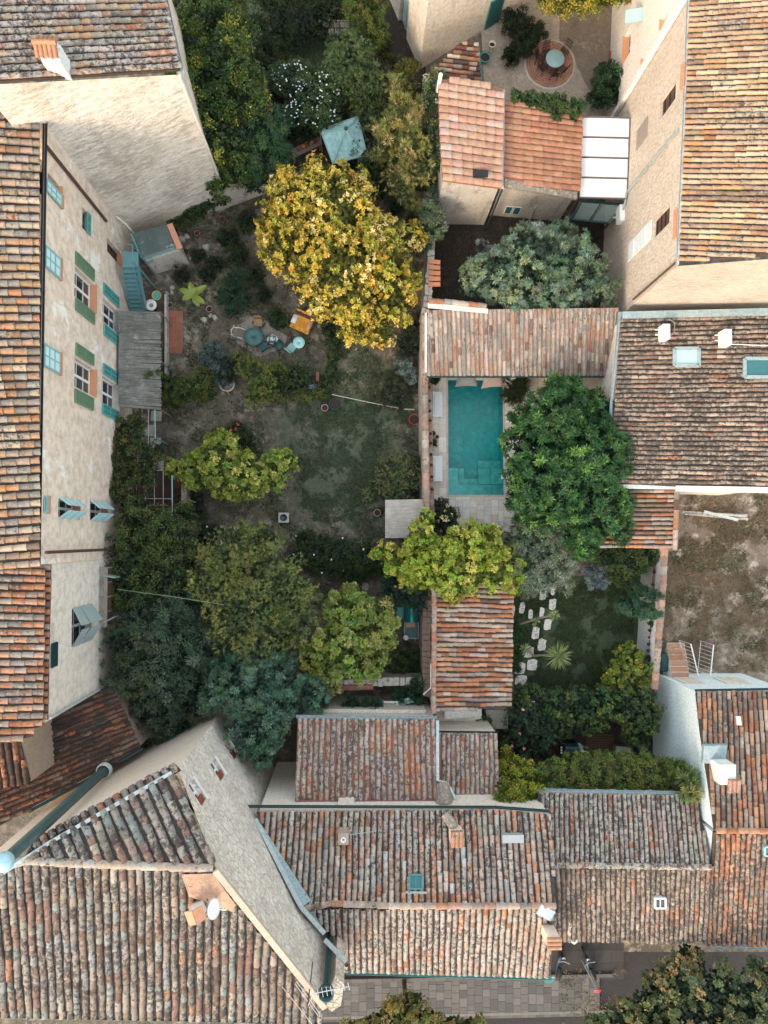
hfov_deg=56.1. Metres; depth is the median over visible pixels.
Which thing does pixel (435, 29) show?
corner villa
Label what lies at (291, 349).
garden chair
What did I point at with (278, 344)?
stool
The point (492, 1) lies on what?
door leaf
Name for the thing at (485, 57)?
garden tub
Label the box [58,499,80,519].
window
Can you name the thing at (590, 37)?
dirt path
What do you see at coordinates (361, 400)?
bamboo pole
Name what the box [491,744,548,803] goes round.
golden hedge
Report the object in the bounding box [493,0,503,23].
door leaf
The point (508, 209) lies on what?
window
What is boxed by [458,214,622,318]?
pittosporum tree
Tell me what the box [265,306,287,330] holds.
shrub
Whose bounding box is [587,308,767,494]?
skylight house
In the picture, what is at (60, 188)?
window
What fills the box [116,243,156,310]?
metal staircase
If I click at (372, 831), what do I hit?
tv antenna
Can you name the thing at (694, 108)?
tall house
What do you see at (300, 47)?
grass
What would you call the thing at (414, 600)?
hanging oleander
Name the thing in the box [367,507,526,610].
lime green tree
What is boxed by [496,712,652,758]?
leaf litter
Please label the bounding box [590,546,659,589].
corner shrub
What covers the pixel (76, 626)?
window
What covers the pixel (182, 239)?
stone
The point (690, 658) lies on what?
railing
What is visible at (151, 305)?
barbecue drum
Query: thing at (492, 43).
clay jar
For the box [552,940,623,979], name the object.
lane paving
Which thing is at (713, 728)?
white house
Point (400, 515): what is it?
thatched shed
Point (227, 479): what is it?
fig tree
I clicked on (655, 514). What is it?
lean to
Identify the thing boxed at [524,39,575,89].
round terrace
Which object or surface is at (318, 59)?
orchard lawn
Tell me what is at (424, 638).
garden wall
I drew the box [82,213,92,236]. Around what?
window
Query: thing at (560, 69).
wire chair
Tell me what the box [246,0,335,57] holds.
orchard shrub
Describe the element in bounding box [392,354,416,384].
silver shrub
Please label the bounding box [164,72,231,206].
ivy edge
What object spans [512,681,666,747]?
viburnum hedge
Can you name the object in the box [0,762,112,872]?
flue duct
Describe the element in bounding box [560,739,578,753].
patio barbecue
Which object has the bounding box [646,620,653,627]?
pot
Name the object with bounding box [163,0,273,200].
ivy clad trees
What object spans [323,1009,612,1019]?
kerb
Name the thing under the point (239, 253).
garden weeds
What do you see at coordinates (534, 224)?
air conditioner
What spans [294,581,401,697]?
loquat tree
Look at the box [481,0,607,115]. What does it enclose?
gravel yard
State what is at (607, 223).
glass canopy
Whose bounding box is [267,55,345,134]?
flowering shrub
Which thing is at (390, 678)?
garden wall
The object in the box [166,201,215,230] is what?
corner creeper
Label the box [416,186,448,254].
euonymus shrub
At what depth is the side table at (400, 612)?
39.40 m
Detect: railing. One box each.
[679,640,698,675]
[698,640,713,675]
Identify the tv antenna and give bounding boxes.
[282,961,349,1023]
[350,828,375,837]
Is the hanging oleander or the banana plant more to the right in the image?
the hanging oleander
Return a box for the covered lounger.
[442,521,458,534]
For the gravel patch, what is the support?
on the ground at (282, 433)
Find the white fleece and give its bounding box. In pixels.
[267,334,277,343]
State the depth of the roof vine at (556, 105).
36.81 m
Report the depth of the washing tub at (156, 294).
39.21 m
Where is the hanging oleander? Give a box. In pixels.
[376,573,428,616]
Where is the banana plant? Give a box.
[179,282,206,305]
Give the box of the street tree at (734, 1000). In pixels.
[582,942,767,1023]
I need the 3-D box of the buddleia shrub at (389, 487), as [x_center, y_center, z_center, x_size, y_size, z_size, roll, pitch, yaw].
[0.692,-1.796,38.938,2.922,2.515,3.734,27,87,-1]
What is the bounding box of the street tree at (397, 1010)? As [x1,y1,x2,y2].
[339,979,486,1023]
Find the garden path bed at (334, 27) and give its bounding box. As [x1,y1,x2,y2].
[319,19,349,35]
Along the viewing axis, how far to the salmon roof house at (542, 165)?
37.03 m
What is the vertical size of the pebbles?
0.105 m
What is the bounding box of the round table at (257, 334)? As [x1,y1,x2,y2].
[244,327,262,346]
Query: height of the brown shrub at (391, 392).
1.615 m
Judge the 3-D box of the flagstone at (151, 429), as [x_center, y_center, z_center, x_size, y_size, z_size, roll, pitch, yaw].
[-13.015,-4.531,39.753,0.570,0.050,0.550,1,88,-2]
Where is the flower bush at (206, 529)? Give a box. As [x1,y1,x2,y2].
[197,521,249,544]
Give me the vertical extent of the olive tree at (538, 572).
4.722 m
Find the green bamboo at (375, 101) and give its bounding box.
[350,82,437,197]
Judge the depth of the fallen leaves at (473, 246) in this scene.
40.72 m
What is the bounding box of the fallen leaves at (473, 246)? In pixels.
[433,222,604,307]
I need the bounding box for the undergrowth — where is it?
[331,62,393,126]
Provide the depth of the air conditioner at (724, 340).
34.08 m
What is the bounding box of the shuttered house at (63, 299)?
[0,112,133,568]
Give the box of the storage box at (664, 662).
[660,652,667,671]
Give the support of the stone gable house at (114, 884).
on the ground at (282, 433)
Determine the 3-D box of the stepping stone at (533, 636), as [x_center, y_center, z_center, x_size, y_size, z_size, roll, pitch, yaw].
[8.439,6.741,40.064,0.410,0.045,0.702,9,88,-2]
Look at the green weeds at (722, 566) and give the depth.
40.52 m
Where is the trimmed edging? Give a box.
[271,387,328,401]
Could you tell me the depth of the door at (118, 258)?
37.79 m
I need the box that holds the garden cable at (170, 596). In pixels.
[117,589,222,604]
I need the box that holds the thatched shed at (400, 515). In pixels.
[385,499,422,537]
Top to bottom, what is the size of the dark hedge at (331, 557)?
2.592 m
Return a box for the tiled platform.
[169,311,182,353]
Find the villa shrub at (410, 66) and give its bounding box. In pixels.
[388,57,421,81]
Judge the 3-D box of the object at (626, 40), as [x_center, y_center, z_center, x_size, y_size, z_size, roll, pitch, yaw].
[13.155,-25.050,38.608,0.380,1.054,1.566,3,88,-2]
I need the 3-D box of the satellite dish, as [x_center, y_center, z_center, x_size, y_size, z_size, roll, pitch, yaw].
[-5.878,13.897,25.441,0.634,1.252,0.574,28,87,-1]
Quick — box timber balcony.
[98,566,120,627]
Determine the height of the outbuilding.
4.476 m
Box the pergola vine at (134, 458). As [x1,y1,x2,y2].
[109,411,166,512]
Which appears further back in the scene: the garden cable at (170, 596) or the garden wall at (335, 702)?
the garden wall at (335, 702)
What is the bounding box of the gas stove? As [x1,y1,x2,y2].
[307,384,318,391]
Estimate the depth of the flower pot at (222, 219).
40.13 m
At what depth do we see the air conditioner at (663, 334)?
34.69 m
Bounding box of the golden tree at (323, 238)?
[253,149,429,349]
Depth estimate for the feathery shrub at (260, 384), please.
38.46 m
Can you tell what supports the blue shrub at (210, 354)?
on the ground at (282, 433)
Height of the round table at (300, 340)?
0.656 m
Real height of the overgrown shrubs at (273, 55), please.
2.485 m
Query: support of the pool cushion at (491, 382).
on the swimming pool
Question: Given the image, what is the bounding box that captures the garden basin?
[219,381,234,394]
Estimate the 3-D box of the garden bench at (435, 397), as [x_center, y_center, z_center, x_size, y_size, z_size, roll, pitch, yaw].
[2.950,-5.942,39.911,0.576,0.900,1.375,0,88,-2]
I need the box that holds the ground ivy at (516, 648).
[511,622,524,675]
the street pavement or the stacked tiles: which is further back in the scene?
the street pavement
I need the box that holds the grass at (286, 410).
[161,173,419,676]
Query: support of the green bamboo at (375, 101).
on the ground at (282, 433)
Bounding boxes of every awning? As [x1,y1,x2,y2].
[543,975,554,982]
[562,116,630,222]
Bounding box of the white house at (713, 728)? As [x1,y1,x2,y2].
[652,673,767,949]
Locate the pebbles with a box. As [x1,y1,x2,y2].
[164,215,297,360]
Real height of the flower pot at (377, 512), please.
0.250 m
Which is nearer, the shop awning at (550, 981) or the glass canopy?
the shop awning at (550, 981)
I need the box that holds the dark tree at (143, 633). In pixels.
[98,570,230,748]
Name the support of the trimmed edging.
on the ground at (282, 433)
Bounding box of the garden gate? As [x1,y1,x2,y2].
[484,0,503,29]
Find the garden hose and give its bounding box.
[667,645,683,663]
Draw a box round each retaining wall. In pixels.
[164,294,168,374]
[181,484,192,507]
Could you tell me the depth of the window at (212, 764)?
31.87 m
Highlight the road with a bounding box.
[256,952,767,1023]
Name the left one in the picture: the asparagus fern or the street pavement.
the asparagus fern
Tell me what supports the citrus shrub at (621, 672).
on the garden lawn at (606, 640)
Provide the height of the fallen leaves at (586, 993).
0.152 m
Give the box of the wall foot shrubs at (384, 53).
[373,15,422,107]
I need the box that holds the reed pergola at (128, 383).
[118,311,172,417]
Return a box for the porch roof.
[419,41,482,128]
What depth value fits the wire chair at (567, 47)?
40.87 m
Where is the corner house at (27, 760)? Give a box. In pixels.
[0,720,54,788]
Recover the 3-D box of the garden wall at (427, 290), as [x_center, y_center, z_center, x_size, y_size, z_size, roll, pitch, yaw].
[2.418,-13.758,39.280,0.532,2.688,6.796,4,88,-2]
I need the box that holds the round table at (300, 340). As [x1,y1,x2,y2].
[293,337,304,347]
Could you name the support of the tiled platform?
on the ground at (282, 433)
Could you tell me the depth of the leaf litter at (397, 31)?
40.91 m
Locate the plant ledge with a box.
[636,558,655,664]
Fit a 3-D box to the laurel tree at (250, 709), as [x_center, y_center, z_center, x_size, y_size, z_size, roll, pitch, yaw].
[-6.153,8.932,36.420,5.830,6.326,6.199,-42,90,-3]
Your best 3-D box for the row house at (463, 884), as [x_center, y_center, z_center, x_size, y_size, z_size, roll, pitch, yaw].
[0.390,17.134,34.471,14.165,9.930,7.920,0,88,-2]
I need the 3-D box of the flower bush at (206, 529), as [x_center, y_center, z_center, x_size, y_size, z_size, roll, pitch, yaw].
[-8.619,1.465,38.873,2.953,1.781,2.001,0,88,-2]
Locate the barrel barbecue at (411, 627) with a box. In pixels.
[404,603,418,638]
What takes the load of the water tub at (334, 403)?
on the ground at (282, 433)
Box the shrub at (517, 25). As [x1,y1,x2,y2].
[497,2,548,68]
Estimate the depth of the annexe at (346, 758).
34.33 m
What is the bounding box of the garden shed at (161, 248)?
[131,223,189,273]
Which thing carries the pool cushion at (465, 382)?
on the swimming pool
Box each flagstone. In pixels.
[144,425,153,434]
[150,438,160,447]
[151,411,161,420]
[153,461,163,470]
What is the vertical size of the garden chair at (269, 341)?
0.865 m
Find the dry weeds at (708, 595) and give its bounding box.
[661,493,767,673]
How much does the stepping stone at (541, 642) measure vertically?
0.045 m
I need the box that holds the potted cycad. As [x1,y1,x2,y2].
[498,378,530,407]
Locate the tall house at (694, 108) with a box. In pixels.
[601,0,767,324]
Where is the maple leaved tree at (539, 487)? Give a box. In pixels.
[498,369,637,563]
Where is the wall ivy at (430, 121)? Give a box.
[421,66,447,173]
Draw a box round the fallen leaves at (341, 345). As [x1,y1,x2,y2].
[258,258,419,397]
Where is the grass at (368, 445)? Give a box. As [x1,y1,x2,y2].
[289,368,418,523]
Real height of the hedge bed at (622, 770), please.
5.304 m
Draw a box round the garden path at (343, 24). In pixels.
[318,20,349,34]
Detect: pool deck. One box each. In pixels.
[429,378,447,531]
[449,497,503,530]
[504,378,590,531]
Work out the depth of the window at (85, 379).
33.66 m
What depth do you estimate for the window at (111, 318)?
37.05 m
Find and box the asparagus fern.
[210,262,258,323]
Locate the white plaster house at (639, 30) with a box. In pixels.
[607,0,685,116]
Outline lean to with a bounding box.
[594,489,679,549]
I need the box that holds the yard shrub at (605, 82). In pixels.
[584,58,623,111]
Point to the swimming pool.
(475, 429)
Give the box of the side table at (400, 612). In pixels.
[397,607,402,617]
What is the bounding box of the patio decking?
[586,734,613,754]
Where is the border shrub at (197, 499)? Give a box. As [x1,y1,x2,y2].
[189,490,208,522]
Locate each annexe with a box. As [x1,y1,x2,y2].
[295,699,436,804]
[433,714,498,804]
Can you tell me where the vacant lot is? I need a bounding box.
[659,493,767,677]
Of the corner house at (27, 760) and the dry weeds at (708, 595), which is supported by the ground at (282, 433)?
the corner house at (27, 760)
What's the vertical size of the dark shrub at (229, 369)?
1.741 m
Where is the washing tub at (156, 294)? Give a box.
[152,290,160,299]
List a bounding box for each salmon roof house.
[432,73,504,230]
[490,100,582,220]
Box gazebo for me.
[320,115,365,164]
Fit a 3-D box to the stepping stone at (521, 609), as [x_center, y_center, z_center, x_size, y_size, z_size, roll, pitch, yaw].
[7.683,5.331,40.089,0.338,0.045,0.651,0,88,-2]
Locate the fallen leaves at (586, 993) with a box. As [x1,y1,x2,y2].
[560,968,625,1023]
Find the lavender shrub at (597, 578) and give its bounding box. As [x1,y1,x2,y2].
[582,563,611,590]
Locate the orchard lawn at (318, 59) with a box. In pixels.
[234,0,373,121]
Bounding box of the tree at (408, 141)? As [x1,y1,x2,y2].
[364,71,435,216]
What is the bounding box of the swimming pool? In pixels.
[446,378,505,496]
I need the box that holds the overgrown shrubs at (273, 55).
[249,0,351,143]
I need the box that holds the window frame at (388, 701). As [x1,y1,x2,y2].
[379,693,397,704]
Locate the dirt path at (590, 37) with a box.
[559,4,611,89]
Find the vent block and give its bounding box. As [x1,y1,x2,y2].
[278,513,288,522]
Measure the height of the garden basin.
0.551 m
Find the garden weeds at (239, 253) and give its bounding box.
[171,209,273,303]
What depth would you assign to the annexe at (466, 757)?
35.05 m
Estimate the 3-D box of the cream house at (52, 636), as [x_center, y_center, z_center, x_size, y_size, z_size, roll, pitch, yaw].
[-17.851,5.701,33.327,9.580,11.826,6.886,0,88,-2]
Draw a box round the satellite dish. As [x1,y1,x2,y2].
[208,897,225,919]
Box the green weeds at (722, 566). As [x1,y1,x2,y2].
[665,493,767,672]
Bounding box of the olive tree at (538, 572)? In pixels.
[492,515,579,600]
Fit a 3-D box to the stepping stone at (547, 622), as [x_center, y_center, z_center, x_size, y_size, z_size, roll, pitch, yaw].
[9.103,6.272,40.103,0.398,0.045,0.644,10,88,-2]
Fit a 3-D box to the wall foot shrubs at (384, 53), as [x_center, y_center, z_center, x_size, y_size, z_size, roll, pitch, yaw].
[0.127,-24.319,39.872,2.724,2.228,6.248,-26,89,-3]
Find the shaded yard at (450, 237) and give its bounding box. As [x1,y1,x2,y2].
[430,216,604,309]
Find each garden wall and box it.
[209,170,276,210]
[295,669,421,691]
[295,695,425,712]
[418,315,429,513]
[419,188,436,324]
[419,596,431,696]
[428,384,434,515]
[637,549,668,689]
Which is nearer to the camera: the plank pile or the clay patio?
the clay patio
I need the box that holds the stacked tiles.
[428,259,439,286]
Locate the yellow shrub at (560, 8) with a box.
[535,0,631,22]
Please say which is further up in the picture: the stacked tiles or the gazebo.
the gazebo
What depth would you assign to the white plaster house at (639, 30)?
36.82 m
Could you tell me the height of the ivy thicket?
5.303 m
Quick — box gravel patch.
[231,316,286,356]
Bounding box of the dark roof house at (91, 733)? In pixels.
[0,683,163,824]
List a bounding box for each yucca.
[519,610,559,625]
[519,643,533,655]
[531,641,571,670]
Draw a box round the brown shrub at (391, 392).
[376,369,409,408]
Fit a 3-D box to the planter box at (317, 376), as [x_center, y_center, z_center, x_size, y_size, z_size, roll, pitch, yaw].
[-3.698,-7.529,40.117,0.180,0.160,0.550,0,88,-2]
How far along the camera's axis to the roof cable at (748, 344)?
34.39 m
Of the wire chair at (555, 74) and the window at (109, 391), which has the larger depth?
the wire chair at (555, 74)
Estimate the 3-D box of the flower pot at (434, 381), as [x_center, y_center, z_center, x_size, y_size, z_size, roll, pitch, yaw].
[2.791,-7.307,40.012,0.709,0.786,0.639,0,88,-2]
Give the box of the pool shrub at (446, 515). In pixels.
[430,495,461,535]
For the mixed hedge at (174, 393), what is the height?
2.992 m
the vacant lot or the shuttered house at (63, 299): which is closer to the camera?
the shuttered house at (63, 299)
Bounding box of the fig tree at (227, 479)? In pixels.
[162,427,301,502]
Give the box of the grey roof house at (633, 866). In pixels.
[520,758,711,944]
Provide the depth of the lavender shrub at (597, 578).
39.38 m
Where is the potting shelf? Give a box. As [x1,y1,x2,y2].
[291,137,322,162]
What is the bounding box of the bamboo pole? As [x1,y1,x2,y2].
[332,394,396,407]
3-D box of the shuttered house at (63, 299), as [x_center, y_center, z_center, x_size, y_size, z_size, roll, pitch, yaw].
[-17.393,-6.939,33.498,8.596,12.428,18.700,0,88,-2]
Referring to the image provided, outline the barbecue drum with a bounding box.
[146,299,156,310]
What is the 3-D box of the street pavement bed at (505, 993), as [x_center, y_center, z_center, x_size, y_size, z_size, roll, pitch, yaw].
[4.173,26.484,39.131,15.270,0.001,2.111,0,88,-2]
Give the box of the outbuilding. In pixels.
[423,582,513,713]
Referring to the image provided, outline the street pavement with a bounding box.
[323,977,599,1021]
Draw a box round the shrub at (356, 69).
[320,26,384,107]
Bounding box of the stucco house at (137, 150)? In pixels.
[0,0,221,240]
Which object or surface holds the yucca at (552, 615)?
on the garden lawn at (606, 640)
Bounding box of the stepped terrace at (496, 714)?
[433,707,507,728]
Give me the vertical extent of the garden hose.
0.082 m
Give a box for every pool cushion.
[455,378,476,386]
[481,378,505,388]
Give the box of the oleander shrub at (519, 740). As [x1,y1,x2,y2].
[498,681,565,765]
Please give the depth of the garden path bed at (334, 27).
40.93 m
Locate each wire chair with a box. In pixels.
[534,46,545,64]
[536,62,547,75]
[541,39,550,59]
[549,69,560,80]
[556,63,571,77]
[560,38,573,56]
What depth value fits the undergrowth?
39.31 m
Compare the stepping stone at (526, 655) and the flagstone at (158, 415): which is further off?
the stepping stone at (526, 655)
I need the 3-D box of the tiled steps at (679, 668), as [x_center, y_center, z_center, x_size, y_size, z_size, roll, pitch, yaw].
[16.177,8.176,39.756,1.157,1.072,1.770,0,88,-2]
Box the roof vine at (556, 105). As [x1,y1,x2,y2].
[509,87,589,121]
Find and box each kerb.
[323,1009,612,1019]
[344,973,612,982]
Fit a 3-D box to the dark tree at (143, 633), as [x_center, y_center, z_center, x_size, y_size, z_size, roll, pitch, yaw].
[-10.797,7.622,36.202,6.468,6.547,9.595,0,88,-2]
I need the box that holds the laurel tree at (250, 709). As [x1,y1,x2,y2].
[195,641,334,772]
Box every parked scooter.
[554,945,569,980]
[581,946,596,980]
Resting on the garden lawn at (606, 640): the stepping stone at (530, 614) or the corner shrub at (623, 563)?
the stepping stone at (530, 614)
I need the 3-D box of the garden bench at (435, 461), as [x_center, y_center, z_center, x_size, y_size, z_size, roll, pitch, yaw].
[2.941,-2.387,39.782,0.576,0.900,1.375,0,88,-2]
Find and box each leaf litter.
[188,0,428,191]
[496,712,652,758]
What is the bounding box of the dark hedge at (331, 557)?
[283,525,395,586]
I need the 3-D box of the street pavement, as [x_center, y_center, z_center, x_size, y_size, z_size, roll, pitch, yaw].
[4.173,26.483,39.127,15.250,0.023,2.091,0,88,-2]
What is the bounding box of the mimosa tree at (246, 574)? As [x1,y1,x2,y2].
[184,519,322,664]
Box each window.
[40,172,62,207]
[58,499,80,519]
[71,608,86,645]
[74,272,96,313]
[74,361,96,397]
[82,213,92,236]
[90,502,107,521]
[102,302,118,333]
[102,379,119,411]
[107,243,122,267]
[182,782,198,812]
[210,761,217,773]
[401,0,409,30]
[503,206,521,214]
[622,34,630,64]
[659,19,663,29]
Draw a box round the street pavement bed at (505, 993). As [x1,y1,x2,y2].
[323,978,599,1021]
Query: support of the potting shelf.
on the leaf litter at (397, 31)
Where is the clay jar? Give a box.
[488,40,495,54]
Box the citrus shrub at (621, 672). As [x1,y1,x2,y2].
[600,640,659,696]
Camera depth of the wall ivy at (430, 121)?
36.55 m
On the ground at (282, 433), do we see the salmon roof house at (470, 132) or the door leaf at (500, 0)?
the salmon roof house at (470, 132)
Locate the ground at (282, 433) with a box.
[0,31,767,1023]
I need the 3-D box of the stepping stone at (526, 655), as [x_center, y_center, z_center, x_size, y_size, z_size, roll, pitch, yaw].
[8.049,7.764,40.014,0.555,0.045,0.639,0,88,-2]
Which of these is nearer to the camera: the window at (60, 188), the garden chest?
the window at (60, 188)
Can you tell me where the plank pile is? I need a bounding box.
[683,510,747,520]
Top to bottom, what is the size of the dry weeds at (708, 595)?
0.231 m
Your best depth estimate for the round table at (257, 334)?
39.42 m
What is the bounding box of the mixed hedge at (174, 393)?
[142,365,217,409]
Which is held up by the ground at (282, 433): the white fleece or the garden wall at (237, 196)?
the garden wall at (237, 196)
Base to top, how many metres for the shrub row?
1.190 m
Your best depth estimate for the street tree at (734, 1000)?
33.50 m
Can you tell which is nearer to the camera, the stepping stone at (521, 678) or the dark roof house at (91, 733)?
the dark roof house at (91, 733)
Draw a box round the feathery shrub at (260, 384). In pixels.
[227,348,289,410]
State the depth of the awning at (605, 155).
37.59 m
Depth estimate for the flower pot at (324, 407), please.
39.94 m
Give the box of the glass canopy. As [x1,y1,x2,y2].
[569,200,623,241]
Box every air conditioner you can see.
[532,222,543,230]
[613,204,624,224]
[655,324,669,341]
[714,329,731,347]
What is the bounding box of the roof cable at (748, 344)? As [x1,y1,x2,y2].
[732,344,767,345]
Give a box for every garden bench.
[432,391,441,417]
[433,455,441,480]
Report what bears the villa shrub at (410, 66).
on the ground at (282, 433)
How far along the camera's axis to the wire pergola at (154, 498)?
37.19 m
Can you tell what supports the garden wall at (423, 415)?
on the ground at (282, 433)
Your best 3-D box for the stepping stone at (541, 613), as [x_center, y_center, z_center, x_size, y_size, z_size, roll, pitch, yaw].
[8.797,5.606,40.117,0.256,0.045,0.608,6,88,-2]
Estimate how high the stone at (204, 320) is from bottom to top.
0.252 m
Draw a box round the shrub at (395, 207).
[297,122,423,256]
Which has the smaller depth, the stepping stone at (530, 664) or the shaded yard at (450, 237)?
the stepping stone at (530, 664)
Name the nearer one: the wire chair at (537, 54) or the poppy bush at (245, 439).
the poppy bush at (245, 439)
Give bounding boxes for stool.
[274,340,283,349]
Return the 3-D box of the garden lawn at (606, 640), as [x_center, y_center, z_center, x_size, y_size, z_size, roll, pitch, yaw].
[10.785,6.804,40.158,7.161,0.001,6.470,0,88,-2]
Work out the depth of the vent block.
39.55 m
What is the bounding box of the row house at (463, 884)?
[248,762,561,979]
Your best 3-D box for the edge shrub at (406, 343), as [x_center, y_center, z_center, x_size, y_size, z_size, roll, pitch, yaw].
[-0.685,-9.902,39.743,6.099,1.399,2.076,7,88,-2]
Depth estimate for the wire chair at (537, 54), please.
40.81 m
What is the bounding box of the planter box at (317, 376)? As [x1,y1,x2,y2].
[316,372,318,381]
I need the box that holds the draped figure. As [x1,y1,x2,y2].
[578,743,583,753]
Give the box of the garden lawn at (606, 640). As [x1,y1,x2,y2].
[514,576,639,691]
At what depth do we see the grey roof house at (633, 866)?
33.47 m
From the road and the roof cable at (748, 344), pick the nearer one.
the roof cable at (748, 344)
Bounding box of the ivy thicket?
[103,486,206,615]
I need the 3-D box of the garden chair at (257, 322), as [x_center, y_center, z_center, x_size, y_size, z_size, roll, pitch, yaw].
[-6.956,-10.535,39.765,0.445,0.866,0.586,0,88,-2]
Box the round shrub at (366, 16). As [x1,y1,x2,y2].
[339,0,390,51]
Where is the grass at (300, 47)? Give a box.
[242,0,353,108]
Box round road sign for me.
[581,960,600,992]
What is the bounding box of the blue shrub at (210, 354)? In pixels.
[196,339,233,388]
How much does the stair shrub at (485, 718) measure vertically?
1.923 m
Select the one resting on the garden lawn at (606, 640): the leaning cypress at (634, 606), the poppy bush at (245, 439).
the leaning cypress at (634, 606)
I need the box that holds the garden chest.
[610,743,632,754]
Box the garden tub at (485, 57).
[480,52,490,63]
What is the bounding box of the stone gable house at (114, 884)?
[0,702,344,1023]
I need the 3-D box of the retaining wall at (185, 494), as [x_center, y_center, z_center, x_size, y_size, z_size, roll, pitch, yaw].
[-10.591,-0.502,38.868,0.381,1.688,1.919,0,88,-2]
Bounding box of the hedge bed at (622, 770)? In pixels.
[534,745,687,790]
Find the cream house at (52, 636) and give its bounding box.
[0,559,129,742]
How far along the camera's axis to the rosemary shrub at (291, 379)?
39.10 m
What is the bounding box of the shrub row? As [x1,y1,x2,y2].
[314,320,342,398]
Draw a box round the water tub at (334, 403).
[329,398,340,409]
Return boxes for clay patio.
[134,471,181,521]
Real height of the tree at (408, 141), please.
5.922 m
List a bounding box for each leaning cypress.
[612,595,663,621]
[625,578,664,602]
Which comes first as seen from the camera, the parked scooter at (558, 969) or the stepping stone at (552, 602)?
the parked scooter at (558, 969)
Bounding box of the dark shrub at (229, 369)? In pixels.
[213,354,240,386]
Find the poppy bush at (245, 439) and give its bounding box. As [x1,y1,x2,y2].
[227,419,258,454]
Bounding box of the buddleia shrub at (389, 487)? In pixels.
[362,449,421,501]
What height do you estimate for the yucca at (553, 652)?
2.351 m
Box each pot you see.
[206,306,211,311]
[219,216,225,222]
[321,404,327,410]
[374,509,380,515]
[409,414,418,424]
[429,378,440,385]
[643,655,650,661]
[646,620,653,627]
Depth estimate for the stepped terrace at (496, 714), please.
38.21 m
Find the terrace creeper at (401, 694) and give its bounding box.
[339,672,425,710]
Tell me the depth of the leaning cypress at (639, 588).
37.50 m
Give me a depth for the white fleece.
39.74 m
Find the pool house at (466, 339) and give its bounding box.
[425,298,621,383]
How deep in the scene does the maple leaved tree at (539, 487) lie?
35.19 m
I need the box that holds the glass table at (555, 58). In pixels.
[546,49,564,67]
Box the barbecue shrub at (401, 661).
[386,646,420,673]
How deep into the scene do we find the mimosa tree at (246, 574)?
34.39 m
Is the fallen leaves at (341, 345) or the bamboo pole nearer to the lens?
the bamboo pole
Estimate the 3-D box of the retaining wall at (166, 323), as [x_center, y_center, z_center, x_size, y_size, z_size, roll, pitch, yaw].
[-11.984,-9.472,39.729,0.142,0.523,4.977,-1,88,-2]
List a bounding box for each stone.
[179,236,185,242]
[201,317,206,323]
[202,244,209,251]
[361,582,368,590]
[514,662,524,673]
[515,675,526,685]
[519,602,524,613]
[524,646,533,657]
[527,659,536,669]
[528,609,532,618]
[531,627,539,638]
[538,638,546,650]
[539,607,543,616]
[544,619,551,629]
[549,599,555,609]
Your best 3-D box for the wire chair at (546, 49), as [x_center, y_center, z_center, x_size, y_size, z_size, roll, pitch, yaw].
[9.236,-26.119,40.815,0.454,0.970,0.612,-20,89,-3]
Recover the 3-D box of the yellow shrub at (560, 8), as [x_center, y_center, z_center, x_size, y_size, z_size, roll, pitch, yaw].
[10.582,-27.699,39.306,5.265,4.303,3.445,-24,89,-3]
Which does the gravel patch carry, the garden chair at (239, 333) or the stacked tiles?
the garden chair at (239, 333)
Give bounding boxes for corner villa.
[390,0,529,68]
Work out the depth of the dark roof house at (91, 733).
33.48 m
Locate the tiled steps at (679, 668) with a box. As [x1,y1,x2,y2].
[663,642,688,676]
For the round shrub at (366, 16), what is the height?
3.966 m
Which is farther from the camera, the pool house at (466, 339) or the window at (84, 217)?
the pool house at (466, 339)
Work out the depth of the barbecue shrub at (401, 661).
38.59 m
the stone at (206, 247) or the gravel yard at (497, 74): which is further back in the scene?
the gravel yard at (497, 74)
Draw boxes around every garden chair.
[230,326,245,341]
[253,314,262,327]
[257,341,269,353]
[268,335,275,343]
[284,343,297,353]
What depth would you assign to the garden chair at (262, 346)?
39.69 m
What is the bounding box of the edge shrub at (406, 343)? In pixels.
[319,311,419,356]
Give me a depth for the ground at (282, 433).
40.04 m
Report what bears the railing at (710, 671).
on the vacant lot
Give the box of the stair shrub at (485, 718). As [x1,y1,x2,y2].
[476,715,494,728]
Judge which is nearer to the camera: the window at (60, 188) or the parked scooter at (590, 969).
the window at (60, 188)
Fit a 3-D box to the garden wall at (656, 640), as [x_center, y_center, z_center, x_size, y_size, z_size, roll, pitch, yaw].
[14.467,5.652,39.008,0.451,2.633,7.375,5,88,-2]
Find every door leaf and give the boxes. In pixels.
[484,0,497,29]
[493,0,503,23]
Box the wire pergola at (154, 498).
[128,410,177,514]
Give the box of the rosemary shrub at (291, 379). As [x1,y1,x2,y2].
[271,359,311,397]
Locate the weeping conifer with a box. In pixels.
[226,102,300,199]

